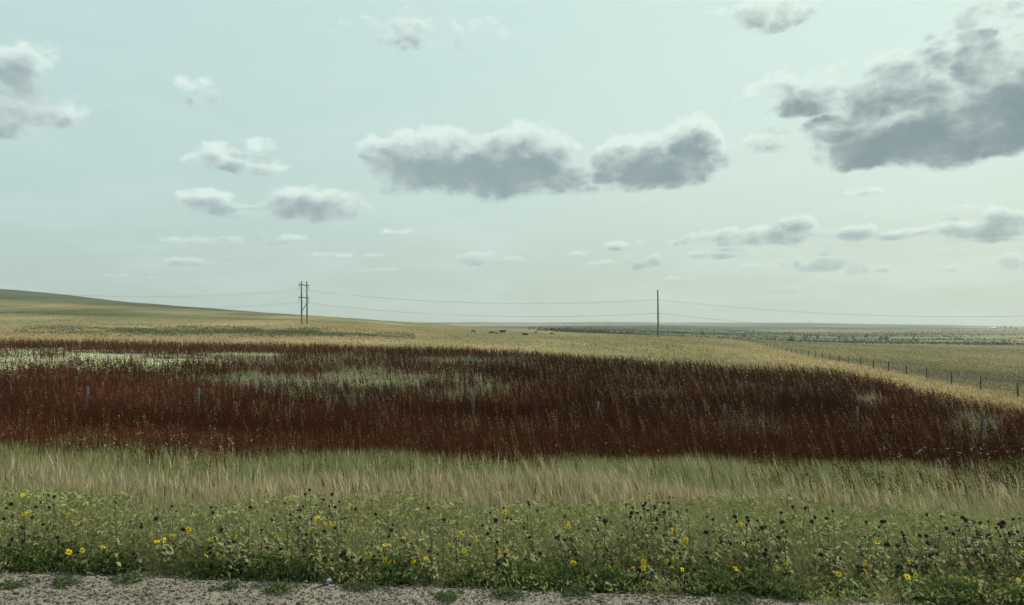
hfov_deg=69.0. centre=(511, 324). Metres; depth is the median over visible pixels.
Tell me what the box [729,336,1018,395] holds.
wire fence
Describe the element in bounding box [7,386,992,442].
wire fence
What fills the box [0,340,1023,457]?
field grass
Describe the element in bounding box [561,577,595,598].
roadside weed
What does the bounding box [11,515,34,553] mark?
wild sunflower
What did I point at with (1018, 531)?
wild sunflower
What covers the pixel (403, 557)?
wild sunflower
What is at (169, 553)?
wild sunflower
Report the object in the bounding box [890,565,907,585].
wild sunflower
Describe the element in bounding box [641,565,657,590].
wild sunflower
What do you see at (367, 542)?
wild sunflower
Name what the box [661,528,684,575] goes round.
wild sunflower
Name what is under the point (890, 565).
wild sunflower
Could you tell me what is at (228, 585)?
roadside weed
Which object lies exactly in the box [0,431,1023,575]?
roadside grass
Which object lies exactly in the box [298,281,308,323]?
power pole frame
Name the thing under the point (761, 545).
wild sunflower
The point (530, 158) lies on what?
sky
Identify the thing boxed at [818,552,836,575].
wild sunflower
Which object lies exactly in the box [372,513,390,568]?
wild sunflower
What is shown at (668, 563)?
wild sunflower
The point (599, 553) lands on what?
wild sunflower
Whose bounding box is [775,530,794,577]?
wild sunflower
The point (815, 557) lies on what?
wild sunflower
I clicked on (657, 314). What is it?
power pole frame
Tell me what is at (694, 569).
wild sunflower
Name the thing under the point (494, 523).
wild sunflower
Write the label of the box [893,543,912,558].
wild sunflower
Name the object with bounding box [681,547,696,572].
wild sunflower
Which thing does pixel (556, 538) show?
wild sunflower
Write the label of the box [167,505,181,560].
wild sunflower
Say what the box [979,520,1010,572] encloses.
wild sunflower
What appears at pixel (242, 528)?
wild sunflower
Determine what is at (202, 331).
brush
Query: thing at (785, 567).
wild sunflower
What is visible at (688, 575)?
wild sunflower
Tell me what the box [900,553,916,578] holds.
wild sunflower
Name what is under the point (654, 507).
wild sunflower
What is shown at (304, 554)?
wild sunflower
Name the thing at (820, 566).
wild sunflower
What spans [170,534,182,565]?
wild sunflower
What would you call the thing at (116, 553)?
wild sunflower
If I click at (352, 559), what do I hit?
wild sunflower
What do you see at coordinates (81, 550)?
wild sunflower
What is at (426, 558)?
wild sunflower
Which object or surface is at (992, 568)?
wild sunflower
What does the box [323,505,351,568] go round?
wild sunflower
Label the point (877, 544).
wild sunflower
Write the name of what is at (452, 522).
wild sunflower
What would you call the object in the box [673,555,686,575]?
wild sunflower
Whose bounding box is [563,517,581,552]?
wild sunflower
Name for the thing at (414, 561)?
wild sunflower
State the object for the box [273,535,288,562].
wild sunflower
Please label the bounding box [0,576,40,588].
roadside weed
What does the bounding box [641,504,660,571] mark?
wild sunflower
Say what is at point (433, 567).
wild sunflower
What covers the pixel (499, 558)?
wild sunflower
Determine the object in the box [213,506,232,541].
wild sunflower
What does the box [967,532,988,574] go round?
wild sunflower
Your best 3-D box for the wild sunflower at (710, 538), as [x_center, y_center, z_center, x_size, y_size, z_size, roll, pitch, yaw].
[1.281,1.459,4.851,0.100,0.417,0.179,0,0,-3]
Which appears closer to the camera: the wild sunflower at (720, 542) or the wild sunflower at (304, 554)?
the wild sunflower at (304, 554)
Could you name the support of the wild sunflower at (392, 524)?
on the ground at (12, 303)
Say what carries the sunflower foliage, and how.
on the ground at (12, 303)
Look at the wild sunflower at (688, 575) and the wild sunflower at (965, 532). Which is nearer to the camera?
the wild sunflower at (688, 575)
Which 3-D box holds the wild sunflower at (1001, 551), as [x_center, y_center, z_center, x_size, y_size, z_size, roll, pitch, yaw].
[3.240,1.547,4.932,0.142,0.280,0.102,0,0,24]
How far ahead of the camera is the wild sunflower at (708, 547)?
4.75 m
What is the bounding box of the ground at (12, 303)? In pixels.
[0,289,1023,604]
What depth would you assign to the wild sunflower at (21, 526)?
5.13 m
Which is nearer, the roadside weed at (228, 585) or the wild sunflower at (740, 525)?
the roadside weed at (228, 585)
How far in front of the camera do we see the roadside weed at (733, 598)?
4.32 m
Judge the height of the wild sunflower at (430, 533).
0.490 m
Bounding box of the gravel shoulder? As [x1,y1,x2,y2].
[0,573,929,604]
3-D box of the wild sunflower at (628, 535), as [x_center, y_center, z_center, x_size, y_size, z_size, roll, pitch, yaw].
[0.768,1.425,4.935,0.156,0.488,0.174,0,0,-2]
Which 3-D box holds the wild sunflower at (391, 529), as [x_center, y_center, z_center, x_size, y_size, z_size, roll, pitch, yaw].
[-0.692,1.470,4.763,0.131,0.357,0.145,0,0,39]
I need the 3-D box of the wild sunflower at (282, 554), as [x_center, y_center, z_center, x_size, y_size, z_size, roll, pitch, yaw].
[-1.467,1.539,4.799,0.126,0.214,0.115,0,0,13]
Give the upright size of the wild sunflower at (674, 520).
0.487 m
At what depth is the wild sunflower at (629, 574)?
4.64 m
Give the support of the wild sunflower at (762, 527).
on the ground at (12, 303)
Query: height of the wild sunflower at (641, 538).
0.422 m
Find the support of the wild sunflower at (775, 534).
on the ground at (12, 303)
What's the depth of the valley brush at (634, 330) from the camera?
994.38 m
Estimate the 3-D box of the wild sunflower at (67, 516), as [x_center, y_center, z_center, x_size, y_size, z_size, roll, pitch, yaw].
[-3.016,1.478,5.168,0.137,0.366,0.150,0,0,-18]
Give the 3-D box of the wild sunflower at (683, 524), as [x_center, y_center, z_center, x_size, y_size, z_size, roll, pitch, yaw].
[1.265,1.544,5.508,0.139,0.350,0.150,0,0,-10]
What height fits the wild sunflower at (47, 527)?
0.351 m
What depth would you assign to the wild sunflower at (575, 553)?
4.85 m
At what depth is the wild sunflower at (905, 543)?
4.93 m
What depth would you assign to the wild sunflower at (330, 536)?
4.84 m
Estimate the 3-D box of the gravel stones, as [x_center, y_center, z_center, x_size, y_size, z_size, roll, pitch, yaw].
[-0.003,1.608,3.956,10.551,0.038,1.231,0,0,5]
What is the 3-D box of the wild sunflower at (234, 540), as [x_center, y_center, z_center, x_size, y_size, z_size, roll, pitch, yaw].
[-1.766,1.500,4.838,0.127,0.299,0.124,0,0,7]
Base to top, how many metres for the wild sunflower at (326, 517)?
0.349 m
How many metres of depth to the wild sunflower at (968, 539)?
5.06 m
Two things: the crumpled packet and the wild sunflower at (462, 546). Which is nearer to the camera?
the crumpled packet
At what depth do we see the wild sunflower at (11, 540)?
5.09 m
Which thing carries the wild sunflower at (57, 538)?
on the ground at (12, 303)
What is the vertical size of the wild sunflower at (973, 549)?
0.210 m
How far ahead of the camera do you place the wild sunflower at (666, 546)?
4.92 m
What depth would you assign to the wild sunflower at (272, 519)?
5.05 m
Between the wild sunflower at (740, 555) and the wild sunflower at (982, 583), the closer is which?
the wild sunflower at (982, 583)
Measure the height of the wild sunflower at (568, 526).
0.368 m
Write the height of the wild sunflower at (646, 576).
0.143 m
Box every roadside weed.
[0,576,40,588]
[51,575,81,587]
[111,563,155,585]
[209,578,240,590]
[263,578,298,595]
[340,580,375,592]
[433,588,463,602]
[490,586,523,600]
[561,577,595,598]
[712,593,759,604]
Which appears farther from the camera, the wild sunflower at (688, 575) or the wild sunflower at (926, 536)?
the wild sunflower at (926, 536)
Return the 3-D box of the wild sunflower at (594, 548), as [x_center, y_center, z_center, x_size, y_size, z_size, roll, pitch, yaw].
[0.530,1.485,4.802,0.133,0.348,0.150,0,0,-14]
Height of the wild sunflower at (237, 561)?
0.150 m
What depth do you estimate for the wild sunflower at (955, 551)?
4.79 m
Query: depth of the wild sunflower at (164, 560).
4.93 m
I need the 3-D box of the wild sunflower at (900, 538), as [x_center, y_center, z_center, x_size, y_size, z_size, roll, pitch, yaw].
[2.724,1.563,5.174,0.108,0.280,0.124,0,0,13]
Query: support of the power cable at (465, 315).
hanging from the power pole frame at (306, 297)
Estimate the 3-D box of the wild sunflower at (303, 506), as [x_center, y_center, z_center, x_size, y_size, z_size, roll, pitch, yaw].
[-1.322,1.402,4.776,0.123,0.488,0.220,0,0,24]
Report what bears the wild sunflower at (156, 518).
on the ground at (12, 303)
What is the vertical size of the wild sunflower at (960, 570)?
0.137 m
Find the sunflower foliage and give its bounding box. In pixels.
[0,485,1011,584]
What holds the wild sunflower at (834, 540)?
on the ground at (12, 303)
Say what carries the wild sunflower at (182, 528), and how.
on the ground at (12, 303)
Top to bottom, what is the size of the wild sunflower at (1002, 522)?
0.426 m
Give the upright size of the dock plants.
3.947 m
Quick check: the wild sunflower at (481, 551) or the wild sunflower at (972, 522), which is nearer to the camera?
the wild sunflower at (481, 551)
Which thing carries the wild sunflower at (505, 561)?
on the ground at (12, 303)
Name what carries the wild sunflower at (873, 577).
on the ground at (12, 303)
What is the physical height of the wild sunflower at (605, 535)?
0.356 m
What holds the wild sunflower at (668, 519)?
on the ground at (12, 303)
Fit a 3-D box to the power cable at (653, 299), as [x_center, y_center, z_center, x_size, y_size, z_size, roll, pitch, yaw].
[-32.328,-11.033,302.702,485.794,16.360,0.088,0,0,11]
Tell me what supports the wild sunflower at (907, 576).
on the ground at (12, 303)
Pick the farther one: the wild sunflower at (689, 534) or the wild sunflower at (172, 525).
the wild sunflower at (172, 525)
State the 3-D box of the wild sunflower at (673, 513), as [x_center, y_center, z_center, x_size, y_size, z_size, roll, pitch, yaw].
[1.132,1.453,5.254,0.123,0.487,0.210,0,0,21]
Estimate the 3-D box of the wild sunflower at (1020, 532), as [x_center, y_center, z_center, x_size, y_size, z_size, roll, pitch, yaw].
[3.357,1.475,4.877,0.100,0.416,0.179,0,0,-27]
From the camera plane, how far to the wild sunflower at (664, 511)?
5.05 m
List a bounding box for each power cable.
[4,302,996,331]
[5,290,1006,316]
[11,290,996,316]
[14,302,869,329]
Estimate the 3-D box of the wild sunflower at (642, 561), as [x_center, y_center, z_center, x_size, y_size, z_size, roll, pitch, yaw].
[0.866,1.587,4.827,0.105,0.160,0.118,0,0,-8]
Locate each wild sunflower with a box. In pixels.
[2,493,41,547]
[2,501,17,549]
[5,533,16,554]
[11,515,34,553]
[17,525,30,546]
[19,527,35,544]
[21,511,45,549]
[29,537,41,555]
[30,516,52,553]
[44,494,58,542]
[48,506,68,540]
[54,536,69,546]
[62,550,74,570]
[65,549,81,572]
[66,512,87,551]
[77,521,99,574]
[79,547,89,561]
[95,501,133,572]
[101,551,115,570]
[129,553,147,573]
[139,523,157,553]
[153,540,169,573]
[154,516,173,563]
[156,509,173,543]
[161,537,178,571]
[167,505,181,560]
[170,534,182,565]
[175,527,190,559]
[183,530,194,550]
[185,526,200,553]
[206,506,218,549]
[206,546,223,574]
[207,537,223,554]
[211,537,226,574]
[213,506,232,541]
[218,527,232,552]
[218,557,233,579]
[223,541,238,567]
[223,557,241,576]
[232,506,253,555]
[232,534,248,574]
[242,557,257,570]
[256,532,275,556]
[258,529,271,556]
[262,518,284,558]
[269,502,301,556]
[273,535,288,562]
[278,547,291,575]
[284,506,300,555]
[289,492,320,549]
[295,516,315,580]
[296,516,320,574]
[297,488,324,532]
[299,505,319,579]
[299,547,317,577]
[301,527,323,581]
[308,533,325,555]
[309,546,326,580]
[311,562,323,580]
[317,522,336,577]
[317,556,329,570]
[323,500,356,560]
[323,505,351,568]
[324,492,345,556]
[325,516,343,555]
[326,560,338,574]
[330,559,345,568]
[331,522,350,561]
[339,544,350,568]
[346,545,357,574]
[353,556,369,574]
[359,520,378,569]
[364,546,380,565]
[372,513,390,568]
[374,521,393,560]
[382,544,396,562]
[389,527,407,569]
[396,545,408,575]
[400,537,416,563]
[407,538,422,573]
[410,560,428,580]
[416,506,445,582]
[423,557,441,574]
[426,549,440,583]
[428,517,448,581]
[442,520,464,565]
[451,536,467,574]
[455,530,470,568]
[459,547,476,575]
[473,535,493,574]
[481,517,500,575]
[488,540,506,578]
[489,505,508,551]
[495,539,507,577]
[495,548,513,584]
[501,510,518,570]
[503,549,518,577]
[512,501,531,543]
[522,503,545,565]
[523,544,535,566]
[526,533,541,569]
[553,536,565,555]
[555,535,571,568]
[558,523,581,560]
[562,514,583,571]
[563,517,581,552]
[568,537,584,563]
[586,529,603,568]
[590,518,609,567]
[592,522,612,563]
[593,516,619,564]
[594,540,607,571]
[605,542,618,567]
[619,503,640,570]
[621,534,633,551]
[624,568,639,582]
[628,506,645,555]
[628,511,648,561]
[630,528,641,555]
[630,568,647,586]
[635,504,656,549]
[636,562,653,571]
[636,567,655,589]
[639,559,653,579]
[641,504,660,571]
[641,553,655,570]
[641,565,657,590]
[644,494,661,553]
[645,526,669,570]
[648,494,664,541]
[656,510,681,571]
[658,502,682,571]
[661,513,679,576]
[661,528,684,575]
[662,558,674,580]
[665,496,686,550]
[666,496,682,539]
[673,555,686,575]
[674,537,693,571]
[675,511,688,546]
[677,552,694,577]
[680,567,697,590]
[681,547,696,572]
[683,509,701,571]
[691,568,707,580]
[697,530,715,572]
[702,551,717,568]
[703,516,719,566]
[711,518,732,570]
[719,514,739,565]
[719,540,732,562]
[729,541,749,579]
[731,519,750,572]
[733,566,748,588]
[736,565,751,577]
[738,521,751,562]
[739,540,754,572]
[745,516,762,553]
[746,539,759,565]
[747,548,765,572]
[748,539,767,570]
[754,526,769,566]
[756,519,772,548]
[757,525,774,557]
[760,520,784,573]
[762,552,778,579]
[765,511,783,564]
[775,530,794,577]
[776,567,792,588]
[782,561,795,582]
[784,536,798,559]
[787,505,807,552]
[807,515,833,573]
[808,519,830,582]
[812,563,826,580]
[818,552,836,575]
[822,517,844,576]
[824,509,847,576]
[825,548,844,576]
[836,572,857,596]
[854,564,868,582]
[856,545,872,560]
[858,520,889,584]
[860,560,874,580]
[861,541,882,574]
[862,535,883,573]
[863,569,884,592]
[871,544,893,578]
[879,519,898,556]
[885,562,896,573]
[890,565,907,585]
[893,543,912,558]
[893,564,908,582]
[896,531,911,554]
[900,537,917,563]
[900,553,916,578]
[903,551,918,579]
[903,574,924,596]
[911,543,934,577]
[913,572,928,586]
[916,534,936,556]
[918,565,932,578]
[920,540,938,574]
[921,513,943,573]
[927,552,944,584]
[935,526,959,571]
[946,531,965,574]
[948,514,975,558]
[953,515,982,566]
[956,565,972,575]
[962,524,979,565]
[964,544,982,556]
[966,520,982,547]
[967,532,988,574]
[971,520,984,550]
[973,551,991,571]
[973,577,987,597]
[976,534,994,559]
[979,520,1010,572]
[980,554,1001,581]
[982,554,1002,583]
[985,533,1000,559]
[992,539,1011,563]
[994,517,1015,565]
[997,520,1023,581]
[997,522,1017,561]
[998,531,1023,577]
[1012,564,1023,577]
[1014,517,1023,560]
[1015,530,1023,565]
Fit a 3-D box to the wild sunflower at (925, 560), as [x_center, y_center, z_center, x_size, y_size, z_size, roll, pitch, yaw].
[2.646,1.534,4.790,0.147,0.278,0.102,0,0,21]
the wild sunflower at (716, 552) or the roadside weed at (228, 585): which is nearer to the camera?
the roadside weed at (228, 585)
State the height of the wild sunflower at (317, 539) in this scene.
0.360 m
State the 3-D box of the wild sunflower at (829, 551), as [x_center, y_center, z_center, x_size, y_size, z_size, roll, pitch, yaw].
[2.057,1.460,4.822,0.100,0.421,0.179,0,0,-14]
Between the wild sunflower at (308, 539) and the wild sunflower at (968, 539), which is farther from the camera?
the wild sunflower at (968, 539)
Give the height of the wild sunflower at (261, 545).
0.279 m
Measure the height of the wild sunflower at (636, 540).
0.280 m
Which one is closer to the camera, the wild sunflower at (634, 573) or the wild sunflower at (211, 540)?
the wild sunflower at (634, 573)
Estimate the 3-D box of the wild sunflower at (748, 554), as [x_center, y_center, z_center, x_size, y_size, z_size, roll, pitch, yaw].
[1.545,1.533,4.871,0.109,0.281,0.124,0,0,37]
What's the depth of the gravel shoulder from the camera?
4.43 m
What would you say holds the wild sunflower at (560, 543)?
on the ground at (12, 303)
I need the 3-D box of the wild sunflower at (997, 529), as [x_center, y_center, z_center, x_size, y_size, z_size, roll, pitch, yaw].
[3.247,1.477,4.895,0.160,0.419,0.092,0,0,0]
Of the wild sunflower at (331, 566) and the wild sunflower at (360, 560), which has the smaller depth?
the wild sunflower at (331, 566)
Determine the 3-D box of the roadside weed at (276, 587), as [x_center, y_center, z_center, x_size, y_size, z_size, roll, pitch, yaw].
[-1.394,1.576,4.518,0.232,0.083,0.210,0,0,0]
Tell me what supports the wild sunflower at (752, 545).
on the ground at (12, 303)
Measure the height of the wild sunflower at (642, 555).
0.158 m
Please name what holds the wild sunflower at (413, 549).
on the ground at (12, 303)
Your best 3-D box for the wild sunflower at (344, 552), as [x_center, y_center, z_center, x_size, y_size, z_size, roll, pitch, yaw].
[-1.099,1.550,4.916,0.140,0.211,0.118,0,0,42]
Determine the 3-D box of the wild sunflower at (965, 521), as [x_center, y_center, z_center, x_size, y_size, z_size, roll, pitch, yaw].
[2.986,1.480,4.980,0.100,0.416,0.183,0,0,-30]
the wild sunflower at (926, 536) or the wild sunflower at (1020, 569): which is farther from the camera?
the wild sunflower at (926, 536)
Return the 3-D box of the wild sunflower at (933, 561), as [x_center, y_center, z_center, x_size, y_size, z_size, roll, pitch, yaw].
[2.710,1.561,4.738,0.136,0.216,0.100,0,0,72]
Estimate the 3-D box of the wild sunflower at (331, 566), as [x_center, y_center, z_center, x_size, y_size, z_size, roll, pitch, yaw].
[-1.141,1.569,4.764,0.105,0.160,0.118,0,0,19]
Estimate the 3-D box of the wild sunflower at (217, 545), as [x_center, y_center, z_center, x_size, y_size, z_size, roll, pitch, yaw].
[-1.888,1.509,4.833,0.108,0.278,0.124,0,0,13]
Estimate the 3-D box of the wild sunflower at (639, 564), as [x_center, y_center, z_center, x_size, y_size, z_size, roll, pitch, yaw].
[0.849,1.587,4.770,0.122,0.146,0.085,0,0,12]
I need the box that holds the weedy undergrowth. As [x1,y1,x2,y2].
[0,477,1023,604]
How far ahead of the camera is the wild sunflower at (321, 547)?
4.95 m
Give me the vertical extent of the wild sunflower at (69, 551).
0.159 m
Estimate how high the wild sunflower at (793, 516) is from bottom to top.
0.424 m
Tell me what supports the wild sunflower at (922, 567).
on the ground at (12, 303)
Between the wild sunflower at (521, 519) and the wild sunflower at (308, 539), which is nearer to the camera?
the wild sunflower at (308, 539)
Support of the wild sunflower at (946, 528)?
on the ground at (12, 303)
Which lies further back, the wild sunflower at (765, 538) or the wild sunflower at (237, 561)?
the wild sunflower at (765, 538)
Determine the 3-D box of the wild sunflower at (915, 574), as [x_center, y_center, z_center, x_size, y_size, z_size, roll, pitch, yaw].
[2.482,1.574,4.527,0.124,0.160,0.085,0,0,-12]
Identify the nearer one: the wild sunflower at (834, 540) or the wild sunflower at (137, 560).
the wild sunflower at (834, 540)
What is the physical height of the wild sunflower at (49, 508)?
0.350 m
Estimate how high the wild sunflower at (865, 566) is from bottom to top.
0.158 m
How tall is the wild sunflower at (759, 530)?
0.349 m
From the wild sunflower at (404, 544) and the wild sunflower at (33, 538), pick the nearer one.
the wild sunflower at (404, 544)
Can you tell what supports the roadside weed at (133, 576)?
on the gravel shoulder
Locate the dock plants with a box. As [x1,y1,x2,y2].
[0,336,1023,505]
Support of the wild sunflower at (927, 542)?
on the ground at (12, 303)
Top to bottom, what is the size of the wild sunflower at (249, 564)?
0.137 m
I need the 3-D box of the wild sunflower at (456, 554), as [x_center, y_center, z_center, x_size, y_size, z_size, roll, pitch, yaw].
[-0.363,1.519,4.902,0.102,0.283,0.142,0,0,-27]
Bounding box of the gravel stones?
[0,571,1009,604]
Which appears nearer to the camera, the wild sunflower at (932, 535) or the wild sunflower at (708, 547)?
the wild sunflower at (708, 547)
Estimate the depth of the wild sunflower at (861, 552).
5.00 m
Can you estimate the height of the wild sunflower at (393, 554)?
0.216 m
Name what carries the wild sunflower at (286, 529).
on the ground at (12, 303)
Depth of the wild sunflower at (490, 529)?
4.77 m
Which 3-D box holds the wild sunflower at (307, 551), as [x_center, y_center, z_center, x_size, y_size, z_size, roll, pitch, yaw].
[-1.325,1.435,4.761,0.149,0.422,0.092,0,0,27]
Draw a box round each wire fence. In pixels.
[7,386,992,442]
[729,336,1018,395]
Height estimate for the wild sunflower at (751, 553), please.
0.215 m
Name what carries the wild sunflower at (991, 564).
on the ground at (12, 303)
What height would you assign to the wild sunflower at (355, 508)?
0.487 m
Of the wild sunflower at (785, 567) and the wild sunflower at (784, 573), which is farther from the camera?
the wild sunflower at (785, 567)
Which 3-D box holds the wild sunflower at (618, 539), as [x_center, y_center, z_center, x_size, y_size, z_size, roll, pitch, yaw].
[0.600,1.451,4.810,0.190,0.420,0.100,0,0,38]
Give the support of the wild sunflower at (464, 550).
on the ground at (12, 303)
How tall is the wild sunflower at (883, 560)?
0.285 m
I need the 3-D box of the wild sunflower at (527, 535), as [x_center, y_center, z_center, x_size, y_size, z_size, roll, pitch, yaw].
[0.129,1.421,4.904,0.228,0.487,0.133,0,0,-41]
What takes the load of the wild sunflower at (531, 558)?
on the ground at (12, 303)
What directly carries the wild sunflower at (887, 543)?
on the ground at (12, 303)
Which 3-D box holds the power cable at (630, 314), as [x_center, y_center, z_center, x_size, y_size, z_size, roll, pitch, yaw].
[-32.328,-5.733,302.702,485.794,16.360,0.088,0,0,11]
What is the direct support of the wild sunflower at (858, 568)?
on the ground at (12, 303)
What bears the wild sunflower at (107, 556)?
on the ground at (12, 303)
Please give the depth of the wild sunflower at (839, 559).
4.83 m
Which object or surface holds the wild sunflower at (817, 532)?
on the ground at (12, 303)
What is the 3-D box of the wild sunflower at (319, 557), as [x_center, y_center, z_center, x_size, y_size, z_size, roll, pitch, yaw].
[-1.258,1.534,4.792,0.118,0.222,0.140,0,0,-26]
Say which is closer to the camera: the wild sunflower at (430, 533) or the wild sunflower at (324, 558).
the wild sunflower at (430, 533)
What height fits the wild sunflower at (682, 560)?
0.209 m
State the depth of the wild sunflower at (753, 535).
5.23 m
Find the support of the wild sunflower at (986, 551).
on the ground at (12, 303)
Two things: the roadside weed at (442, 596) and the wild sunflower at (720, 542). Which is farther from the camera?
the wild sunflower at (720, 542)
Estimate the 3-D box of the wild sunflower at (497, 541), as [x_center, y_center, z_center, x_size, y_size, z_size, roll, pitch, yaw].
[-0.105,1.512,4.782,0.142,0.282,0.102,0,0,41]
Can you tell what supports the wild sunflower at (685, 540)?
on the ground at (12, 303)
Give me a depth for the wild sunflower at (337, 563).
4.80 m
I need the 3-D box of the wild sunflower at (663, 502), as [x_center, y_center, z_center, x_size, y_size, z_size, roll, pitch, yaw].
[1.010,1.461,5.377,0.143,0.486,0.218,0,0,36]
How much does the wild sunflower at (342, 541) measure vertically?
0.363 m
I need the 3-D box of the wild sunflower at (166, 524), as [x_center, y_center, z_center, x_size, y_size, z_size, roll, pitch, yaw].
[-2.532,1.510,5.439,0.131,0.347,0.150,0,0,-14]
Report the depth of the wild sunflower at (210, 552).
4.81 m
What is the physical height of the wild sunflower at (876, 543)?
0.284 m
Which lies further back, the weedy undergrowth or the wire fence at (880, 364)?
the wire fence at (880, 364)
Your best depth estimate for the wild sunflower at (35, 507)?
5.09 m
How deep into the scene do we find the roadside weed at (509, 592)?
4.41 m
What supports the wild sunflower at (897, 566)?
on the ground at (12, 303)
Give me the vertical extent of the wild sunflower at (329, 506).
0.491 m
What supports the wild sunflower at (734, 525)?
on the ground at (12, 303)
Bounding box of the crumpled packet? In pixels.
[323,578,331,584]
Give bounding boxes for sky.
[0,0,1023,325]
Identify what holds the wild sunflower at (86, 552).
on the ground at (12, 303)
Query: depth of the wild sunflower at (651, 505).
5.23 m
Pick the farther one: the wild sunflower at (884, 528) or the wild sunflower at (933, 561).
the wild sunflower at (884, 528)
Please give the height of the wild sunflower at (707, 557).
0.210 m
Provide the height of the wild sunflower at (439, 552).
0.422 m
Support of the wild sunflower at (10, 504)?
on the ground at (12, 303)
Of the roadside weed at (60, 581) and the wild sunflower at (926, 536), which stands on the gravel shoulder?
the roadside weed at (60, 581)
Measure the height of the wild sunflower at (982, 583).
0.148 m
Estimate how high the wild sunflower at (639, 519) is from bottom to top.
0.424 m
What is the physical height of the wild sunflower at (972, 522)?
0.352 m
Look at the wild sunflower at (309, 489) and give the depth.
5.47 m
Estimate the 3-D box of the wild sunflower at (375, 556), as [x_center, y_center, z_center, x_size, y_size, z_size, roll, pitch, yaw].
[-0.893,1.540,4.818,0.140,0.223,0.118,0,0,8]
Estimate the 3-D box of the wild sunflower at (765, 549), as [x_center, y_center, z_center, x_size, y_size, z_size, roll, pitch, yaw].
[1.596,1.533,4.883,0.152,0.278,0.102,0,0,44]
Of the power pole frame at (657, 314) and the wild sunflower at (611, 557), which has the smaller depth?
the wild sunflower at (611, 557)
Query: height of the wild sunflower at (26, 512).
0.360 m
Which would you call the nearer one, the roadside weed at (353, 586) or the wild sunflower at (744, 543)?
the roadside weed at (353, 586)
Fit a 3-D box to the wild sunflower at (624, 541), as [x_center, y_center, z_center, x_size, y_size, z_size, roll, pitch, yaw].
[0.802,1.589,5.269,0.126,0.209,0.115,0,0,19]
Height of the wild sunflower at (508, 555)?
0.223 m
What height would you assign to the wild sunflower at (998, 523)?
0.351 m
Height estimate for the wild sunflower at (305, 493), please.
0.491 m
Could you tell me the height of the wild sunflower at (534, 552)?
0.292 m
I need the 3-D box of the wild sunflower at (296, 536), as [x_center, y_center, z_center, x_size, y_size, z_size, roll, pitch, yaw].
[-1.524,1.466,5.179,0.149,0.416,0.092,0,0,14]
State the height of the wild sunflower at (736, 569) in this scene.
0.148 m
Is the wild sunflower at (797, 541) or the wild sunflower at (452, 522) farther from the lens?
the wild sunflower at (797, 541)
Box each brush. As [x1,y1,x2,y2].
[14,322,1023,373]
[519,325,1023,344]
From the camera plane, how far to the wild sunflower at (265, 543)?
4.97 m
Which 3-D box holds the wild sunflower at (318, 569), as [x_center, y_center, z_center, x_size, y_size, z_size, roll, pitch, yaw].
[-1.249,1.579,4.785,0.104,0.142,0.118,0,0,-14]
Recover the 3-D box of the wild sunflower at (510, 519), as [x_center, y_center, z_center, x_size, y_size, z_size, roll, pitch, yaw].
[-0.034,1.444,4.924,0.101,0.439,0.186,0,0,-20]
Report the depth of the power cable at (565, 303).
301.06 m
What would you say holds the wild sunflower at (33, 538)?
on the ground at (12, 303)
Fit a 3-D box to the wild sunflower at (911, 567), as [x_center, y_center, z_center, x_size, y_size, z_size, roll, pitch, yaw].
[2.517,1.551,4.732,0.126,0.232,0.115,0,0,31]
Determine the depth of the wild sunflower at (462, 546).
4.97 m
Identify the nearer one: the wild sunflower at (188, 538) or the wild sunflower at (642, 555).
the wild sunflower at (642, 555)
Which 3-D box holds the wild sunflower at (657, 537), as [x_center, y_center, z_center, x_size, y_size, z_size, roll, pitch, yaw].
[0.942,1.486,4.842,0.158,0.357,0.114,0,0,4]
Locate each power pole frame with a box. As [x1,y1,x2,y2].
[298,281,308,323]
[657,290,658,336]
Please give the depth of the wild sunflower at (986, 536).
5.05 m
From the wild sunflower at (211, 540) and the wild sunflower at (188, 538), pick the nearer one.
the wild sunflower at (211, 540)
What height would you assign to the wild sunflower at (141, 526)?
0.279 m
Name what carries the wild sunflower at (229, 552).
on the ground at (12, 303)
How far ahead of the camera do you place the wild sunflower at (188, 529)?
5.04 m
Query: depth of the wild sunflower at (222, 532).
5.11 m
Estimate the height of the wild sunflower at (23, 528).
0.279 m
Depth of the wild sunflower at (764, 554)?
4.72 m
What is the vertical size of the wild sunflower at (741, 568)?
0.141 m
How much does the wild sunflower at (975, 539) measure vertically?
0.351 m
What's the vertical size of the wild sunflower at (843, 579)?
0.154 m
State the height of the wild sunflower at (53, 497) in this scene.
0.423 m
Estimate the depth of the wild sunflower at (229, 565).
4.78 m
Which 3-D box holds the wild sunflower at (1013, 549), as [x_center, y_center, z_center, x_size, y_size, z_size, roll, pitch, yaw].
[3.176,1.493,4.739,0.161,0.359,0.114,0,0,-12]
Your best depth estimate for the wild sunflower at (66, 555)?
4.95 m
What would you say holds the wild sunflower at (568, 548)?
on the ground at (12, 303)

